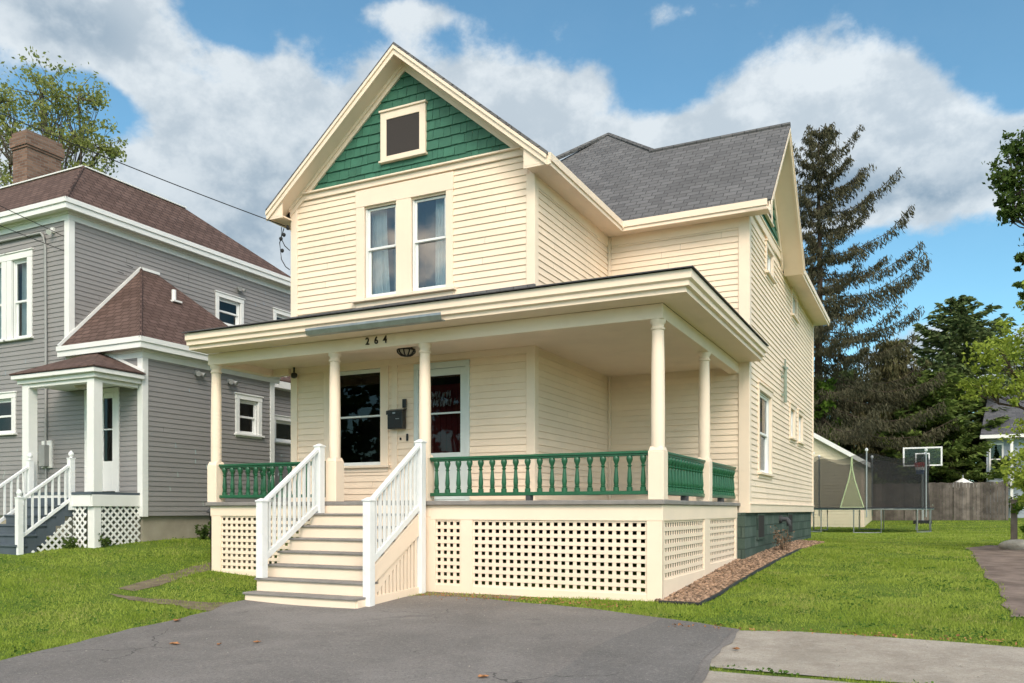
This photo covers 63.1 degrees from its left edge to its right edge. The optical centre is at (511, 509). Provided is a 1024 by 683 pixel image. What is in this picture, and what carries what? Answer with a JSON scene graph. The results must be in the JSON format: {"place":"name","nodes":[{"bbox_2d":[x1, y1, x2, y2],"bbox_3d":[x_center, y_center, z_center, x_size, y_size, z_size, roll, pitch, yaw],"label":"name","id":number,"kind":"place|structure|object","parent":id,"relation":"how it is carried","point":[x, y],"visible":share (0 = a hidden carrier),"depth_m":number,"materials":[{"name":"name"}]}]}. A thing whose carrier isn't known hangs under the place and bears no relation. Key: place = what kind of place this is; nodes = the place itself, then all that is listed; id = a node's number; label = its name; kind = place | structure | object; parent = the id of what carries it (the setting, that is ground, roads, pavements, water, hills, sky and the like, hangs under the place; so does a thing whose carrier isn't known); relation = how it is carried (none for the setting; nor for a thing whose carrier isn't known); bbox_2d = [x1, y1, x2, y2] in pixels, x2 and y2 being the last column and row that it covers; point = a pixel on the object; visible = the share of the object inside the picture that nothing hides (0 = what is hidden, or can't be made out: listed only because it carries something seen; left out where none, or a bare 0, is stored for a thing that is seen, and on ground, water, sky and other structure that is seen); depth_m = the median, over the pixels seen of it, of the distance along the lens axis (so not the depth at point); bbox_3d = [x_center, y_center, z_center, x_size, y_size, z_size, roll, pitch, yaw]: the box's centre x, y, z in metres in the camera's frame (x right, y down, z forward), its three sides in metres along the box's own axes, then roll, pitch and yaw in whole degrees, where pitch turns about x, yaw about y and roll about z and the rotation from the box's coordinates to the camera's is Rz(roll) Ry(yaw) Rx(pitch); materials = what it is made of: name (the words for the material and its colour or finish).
{"place":"outdoors","nodes":[
{"label":"outdoors","id":0,"kind":"place"},
{"bbox_2d":[119,562,210,590],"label":"path","id":1,"kind":"structure","parent":0,"point":[153,582],"depth_m":12.96,"materials":[{"name":"grey concrete"}]},
{"bbox_2d":[0,595,739,682],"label":"driveway","id":2,"kind":"structure","parent":0,"point":[501,641],"depth_m":8.10,"materials":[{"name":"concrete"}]},
{"bbox_2d":[35,595,985,681],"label":"pebbles","id":3,"kind":"object","parent":2,"relation":"on","point":[484,615],"visible":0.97,"depth_m":7.68,"materials":[{"name":"stone"}]},
{"bbox_2d":[542,619,734,682],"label":"driveway patch","id":4,"kind":"object","parent":2,"relation":"on","point":[659,651],"visible":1,"depth_m":7.22,"materials":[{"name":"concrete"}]},
{"bbox_2d":[421,593,1016,644],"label":"leaf litter","id":5,"kind":"object","parent":2,"relation":"on","point":[894,634],"visible":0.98,"depth_m":10.19,"materials":[{"name":"brown plant"}]},
{"bbox_2d":[0,516,1023,682],"bbox_3d":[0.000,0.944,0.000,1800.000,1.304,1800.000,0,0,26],"label":"ground","id":6,"kind":"structure","parent":0,"point":[708,618],"depth_m":11.96,"materials":[{"name":"green plant"}]},
{"bbox_2d":[0,46,127,186],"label":"locust tree","id":7,"kind":"object","parent":6,"relation":"on","point":[79,136],"visible":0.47,"depth_m":33.94,"materials":[{"name":"green plant"}]},
{"bbox_2d":[61,534,77,548],"bbox_3d":[-8.502,0.643,16.023,0.294,0.373,0.246,0,0,-42],"label":"weed clump","id":8,"kind":"object","parent":6,"relation":"on","point":[69,544],"visible":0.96,"depth_m":16.00,"materials":[{"name":"green plant"}]},
{"bbox_2d":[98,533,115,546],"bbox_3d":[-7.919,0.619,16.246,0.303,0.378,0.322,0,0,26],"label":"weed clump","id":9,"kind":"object","parent":6,"relation":"on","point":[106,540],"visible":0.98,"depth_m":16.22,"materials":[{"name":"green plant"}]},
{"bbox_2d":[0,129,296,554],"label":"grey house","id":10,"kind":"structure","parent":6,"relation":"on","point":[105,422],"depth_m":18.32,"materials":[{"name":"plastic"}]},
{"bbox_2d":[0,391,17,447],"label":"window","id":11,"kind":"structure","parent":10,"relation":"in","point":[7,399],"depth_m":19.01,"materials":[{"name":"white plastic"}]},
{"bbox_2d":[0,253,21,342],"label":"window","id":12,"kind":"structure","parent":10,"relation":"in","point":[3,263],"depth_m":18.98,"materials":[{"name":"white plastic"}]},
{"bbox_2d":[3,248,33,341],"bbox_3d":[-10.961,-4.690,18.937,1.050,2.260,0.585,0,0,26],"label":"window","id":13,"kind":"structure","parent":10,"relation":"in","point":[24,257],"depth_m":18.87,"materials":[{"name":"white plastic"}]},
{"bbox_2d":[82,387,163,507],"bbox_3d":[-9.365,-1.550,18.384,3.900,3.100,0.960,0,0,26],"label":"entry door","id":14,"kind":"structure","parent":10,"relation":"in","point":[111,412],"depth_m":17.47,"materials":[{"name":"white wood"}]},
{"bbox_2d":[206,507,210,537],"bbox_3d":[-6.624,0.272,18.466,0.440,0.756,0.500,0,0,26],"label":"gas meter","id":15,"kind":"object","parent":10,"relation":"attached to","point":[208,511],"visible":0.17,"depth_m":18.28,"materials":[{"name":"metal"}]},
{"bbox_2d":[214,290,244,325],"bbox_3d":[-7.699,-5.160,22.262,0.585,1.120,1.270,0,0,26],"label":"window","id":16,"kind":"structure","parent":10,"relation":"in","point":[229,308],"depth_m":22.50,"materials":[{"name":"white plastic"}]},
{"bbox_2d":[234,392,264,438],"bbox_3d":[-6.406,-2.100,19.759,0.585,1.240,1.110,0,0,26],"label":"window","id":17,"kind":"structure","parent":10,"relation":"in","point":[248,408],"depth_m":19.93,"materials":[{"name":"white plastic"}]},
{"bbox_2d":[273,307,290,319],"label":"window","id":18,"kind":"structure","parent":10,"relation":"in","point":[278,314],"depth_m":23.92,"materials":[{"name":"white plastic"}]},
{"bbox_2d":[275,414,290,453],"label":"window","id":19,"kind":"structure","parent":10,"relation":"in","point":[282,423],"depth_m":22.76,"materials":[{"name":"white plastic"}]},
{"bbox_2d":[109,593,229,610],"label":"footpath","id":20,"kind":"structure","parent":6,"relation":"on","point":[193,605],"depth_m":11.26,"materials":[{"name":"grey concrete"}]},
{"bbox_2d":[194,521,210,539],"bbox_3d":[-6.664,0.462,17.964,0.443,0.444,0.418,0,0,26],"label":"weed clump","id":21,"kind":"object","parent":6,"relation":"on","point":[202,533],"visible":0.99,"depth_m":17.94,"materials":[{"name":"green plant"}]},
{"bbox_2d":[413,591,519,598],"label":"bare earth","id":22,"kind":"structure","parent":6,"relation":"on","point":[489,595],"depth_m":11.64,"materials":[{"name":"brown soil"}]},
{"bbox_2d":[181,42,829,608],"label":"cream house","id":23,"kind":"structure","parent":6,"relation":"on","point":[599,338],"depth_m":13.73,"materials":[{"name":"paint"}]},
{"bbox_2d":[279,225,289,269],"bbox_3d":[-4.117,-4.742,15.106,0.234,0.797,0.093,0,0,26],"label":"drip loop","id":24,"kind":"object","parent":23,"relation":"attached to","point":[283,235],"visible":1,"depth_m":15.10,"materials":[{"name":"black rubber"}]},
{"bbox_2d":[291,367,296,377],"bbox_3d":[-3.905,-2.458,14.944,0.120,0.195,0.120,0,0,26],"label":"security camera","id":25,"kind":"object","parent":23,"relation":"attached to","point":[293,374],"visible":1,"depth_m":14.91,"materials":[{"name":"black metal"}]},
{"bbox_2d":[323,359,390,484],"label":"window","id":26,"kind":"structure","parent":23,"relation":"in","point":[364,388],"depth_m":14.51,"materials":[{"name":"beige paint"}]},
{"bbox_2d":[386,408,406,429],"bbox_3d":[-1.941,-1.532,13.997,0.330,0.345,0.142,0,0,26],"label":"mailbox","id":27,"kind":"object","parent":23,"relation":"attached to","point":[396,418],"visible":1,"depth_m":13.95,"materials":[{"name":"black metal"}]},
{"bbox_2d":[378,99,427,164],"bbox_3d":[-1.833,-6.340,14.013,0.940,0.890,0.090,0,0,26],"label":"attic window","id":28,"kind":"structure","parent":23,"relation":"in","point":[403,133],"depth_m":13.99,"materials":[{"name":"beige paint"}]},
{"bbox_2d":[351,171,456,307],"bbox_3d":[-1.742,-4.440,14.241,2.080,2.160,0.600,0,0,26],"label":"window","id":29,"kind":"structure","parent":23,"relation":"in","point":[383,234],"depth_m":14.32,"materials":[{"name":"beige paint"}]},
{"bbox_2d":[402,399,406,407],"bbox_3d":[-1.807,-1.788,13.987,0.070,0.145,0.042,0,0,26],"label":"wall box","id":30,"kind":"object","parent":23,"relation":"attached to","point":[404,403],"visible":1,"depth_m":13.97,"materials":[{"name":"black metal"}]},
{"bbox_2d":[412,189,453,290],"bbox_3d":[-1.271,-4.345,14.044,1.180,1.970,0.536,0,0,26],"label":"window","id":31,"kind":"structure","parent":23,"relation":"in","point":[438,240],"depth_m":13.99,"materials":[{"name":"beige paint"}]},
{"bbox_2d":[414,359,469,500],"bbox_3d":[-1.134,-1.282,13.757,1.060,2.295,0.209,0,0,26],"label":"front door","id":32,"kind":"structure","parent":23,"relation":"in","point":[450,380],"depth_m":13.65,"materials":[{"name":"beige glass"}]},
{"bbox_2d":[757,381,774,479],"bbox_3d":[4.770,-1.420,16.480,0.585,2.000,1.830,0,0,26],"label":"window","id":33,"kind":"structure","parent":23,"relation":"in","point":[765,404],"depth_m":16.97,"materials":[{"name":"beige paint"}]},
{"bbox_2d":[759,239,776,286],"bbox_3d":[4.998,-4.880,16.941,0.585,0.920,1.200,0,0,26],"label":"window","id":34,"kind":"structure","parent":23,"relation":"in","point":[769,270],"depth_m":16.95,"materials":[{"name":"beige paint"}]},
{"bbox_2d":[764,203,773,227],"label":"attic window","id":35,"kind":"structure","parent":23,"relation":"in","point":[769,217],"depth_m":16.78,"materials":[{"name":"beige paint"}]},
{"bbox_2d":[789,402,797,443],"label":"window","id":36,"kind":"structure","parent":23,"relation":"in","point":[792,408],"depth_m":20.05,"materials":[{"name":"beige paint"}]},
{"bbox_2d":[791,287,799,325],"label":"window","id":37,"kind":"structure","parent":23,"relation":"in","point":[794,304],"depth_m":20.13,"materials":[{"name":"beige paint"}]},
{"bbox_2d":[797,408,805,447],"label":"window","id":38,"kind":"structure","parent":23,"relation":"in","point":[800,414],"depth_m":21.22,"materials":[{"name":"beige paint"}]},
{"bbox_2d":[0,537,1023,682],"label":"clover","id":39,"kind":"object","parent":6,"relation":"on","point":[728,620],"visible":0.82,"depth_m":10.20,"materials":[{"name":"green plant"}]},
{"bbox_2d":[658,548,800,605],"bbox_3d":[4.112,0.984,13.686,0.549,0.398,7.913,0,0,31],"label":"garden edging","id":40,"kind":"object","parent":6,"relation":"on","point":[720,593],"visible":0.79,"depth_m":11.37,"materials":[{"name":"black plastic"}]},
{"bbox_2d":[702,671,851,682],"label":"sidewalk apron","id":41,"kind":"object","parent":6,"relation":"on","point":[719,677],"visible":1,"depth_m":6.30,"materials":[{"name":"concrete"}]},
{"bbox_2d":[814,376,843,445],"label":"maple tree","id":42,"kind":"object","parent":6,"relation":"on","point":[824,404],"visible":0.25,"depth_m":44.95,"materials":[{"name":"green plant"}]},
{"bbox_2d":[811,433,871,526],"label":"garage","id":43,"kind":"structure","parent":6,"relation":"on","point":[825,448],"depth_m":38.57,"materials":[{"name":"beige paint"}]},
{"bbox_2d":[824,367,894,454],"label":"hemlock tree","id":44,"kind":"object","parent":6,"relation":"on","point":[849,373],"visible":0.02,"depth_m":49.86,"materials":[{"name":"green plant"}]},
{"bbox_2d":[811,448,933,532],"bbox_3d":[14.403,-0.720,33.598,4.720,3.243,4.784,0,0,26],"label":"trampoline","id":45,"kind":"object","parent":6,"relation":"on","point":[866,481],"visible":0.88,"depth_m":31.73,"materials":[{"name":"fabric"}]},
{"bbox_2d":[792,122,962,451],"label":"spruce tree","id":46,"kind":"object","parent":6,"relation":"on","point":[839,342],"visible":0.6,"depth_m":44.41,"materials":[{"name":"green plant"}]},
{"bbox_2d":[839,338,957,481],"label":"hemlock tree","id":47,"kind":"object","parent":6,"relation":"on","point":[892,369],"visible":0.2,"depth_m":47.45,"materials":[{"name":"green plant"}]},
{"bbox_2d":[903,446,941,523],"bbox_3d":[19.151,-1.103,38.907,1.640,3.620,2.070,0,0,26],"label":"basketball hoop","id":48,"kind":"object","parent":6,"relation":"on","point":[922,520],"visible":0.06,"depth_m":38.89,"materials":[{"name":"metal"}]},
{"bbox_2d":[857,367,1022,497],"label":"hemlock tree","id":49,"kind":"object","parent":6,"relation":"on","point":[958,444],"visible":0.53,"depth_m":44.91,"materials":[{"name":"green plant"}]},
{"bbox_2d":[872,481,1007,519],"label":"wooden fence","id":50,"kind":"object","parent":6,"relation":"on","point":[957,501],"visible":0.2,"depth_m":41.27,"materials":[{"name":"grey wood"}]},
{"bbox_2d":[883,295,1023,516],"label":"hemlock tree","id":51,"kind":"object","parent":6,"relation":"on","point":[961,325],"visible":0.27,"depth_m":48.22,"materials":[{"name":"green plant"}]},
{"bbox_2d":[956,475,972,482],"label":"patio umbrella","id":52,"kind":"object","parent":6,"relation":"on","point":[963,480],"visible":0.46,"depth_m":42.68,"materials":[{"name":"fabric"}]},
{"bbox_2d":[955,280,1023,505],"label":"maple tree","id":53,"kind":"object","parent":6,"relation":"on","point":[993,390],"visible":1,"depth_m":16.07,"materials":[{"name":"green plant"}]},
{"bbox_2d":[976,387,1023,517],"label":"house","id":54,"kind":"structure","parent":6,"relation":"on","point":[1013,413],"depth_m":43.60,"materials":[{"name":"grey paint"}]},
{"bbox_2d":[989,443,1003,474],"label":"window","id":55,"kind":"structure","parent":54,"relation":"in","point":[1002,444],"depth_m":43.71,"materials":[{"name":"white wood"}]},
{"bbox_2d":[981,126,1023,300],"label":"maple tree","id":56,"kind":"object","parent":6,"relation":"on","point":[1009,185],"visible":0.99,"depth_m":25.10,"materials":[{"name":"green plant"}]},
{"bbox_2d":[991,345,1023,455],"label":"hemlock tree","id":57,"kind":"object","parent":6,"relation":"on","point":[1018,367],"visible":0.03,"depth_m":56.64,"materials":[{"name":"green plant"}]},
{"bbox_2d":[998,539,1023,549],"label":"boulder","id":58,"kind":"object","parent":6,"relation":"on","point":[1015,544],"visible":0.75,"depth_m":16.71,"materials":[{"name":"stone"}]},
{"bbox_2d":[1009,499,1017,539],"bbox_3d":[10.815,0.308,17.967,0.160,1.090,0.160,0,0,26],"label":"garden post","id":59,"kind":"object","parent":6,"relation":"on","point":[1013,525],"visible":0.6,"depth_m":17.92,"materials":[{"name":"grey wood"}]},
{"bbox_2d":[1010,476,1023,538],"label":"garden shrub","id":60,"kind":"object","parent":6,"relation":"on","point":[1017,507],"visible":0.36,"depth_m":17.73,"materials":[{"name":"green plant"}]},
{"bbox_3d":[-14.130,-3.850,10.901,0.340,11.100,2.200,0,0,26],"label":"utility pole","id":61,"kind":"object","parent":6,"relation":"on","visible":0},
{"bbox_2d":[0,225,123,273],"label":"overhead wire","id":62,"kind":"object","parent":61,"relation":"attached to","point":[38,240],"visible":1,"depth_m":17.50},
{"bbox_2d":[1,206,132,267],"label":"overhead wire","id":63,"kind":"object","parent":61,"relation":"attached to","point":[37,223],"visible":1,"depth_m":17.52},
{"bbox_2d":[0,113,285,226],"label":"overhead wire","id":64,"kind":"object","parent":61,"relation":"attached to","point":[139,170],"visible":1,"depth_m":14.12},
{"bbox_2d":[0,0,1023,480],"label":"sky","id":65,"kind":"structure","parent":0,"point":[223,101],"materials":[{"name":"blue"}]},
{"bbox_2d":[655,539,823,601],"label":"gravel","id":66,"kind":"structure","parent":0,"point":[719,579],"depth_m":12.75,"materials":[{"name":"brown gravel"}]},
{"bbox_2d":[710,630,1023,682],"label":"sidewalk","id":67,"kind":"structure","parent":0,"point":[886,659],"depth_m":6.96,"materials":[{"name":"concrete"}]},
{"bbox_2d":[967,545,1023,616],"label":"side driveway","id":68,"kind":"structure","parent":0,"point":[1005,568],"depth_m":12.48,"materials":[{"name":"grey concrete"}]},
{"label":"gravel bed soil","id":69,"kind":"structure","parent":0,"visible":0},
{"bbox_2d":[770,524,796,550],"bbox_3d":[5.395,0.572,16.616,0.665,0.577,0.537,0,0,-25],"label":"dry shrub","id":70,"kind":"object","parent":69,"relation":"on","point":[781,542],"visible":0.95,"depth_m":16.58,"materials":[{"name":"brown plant"}]}
]}

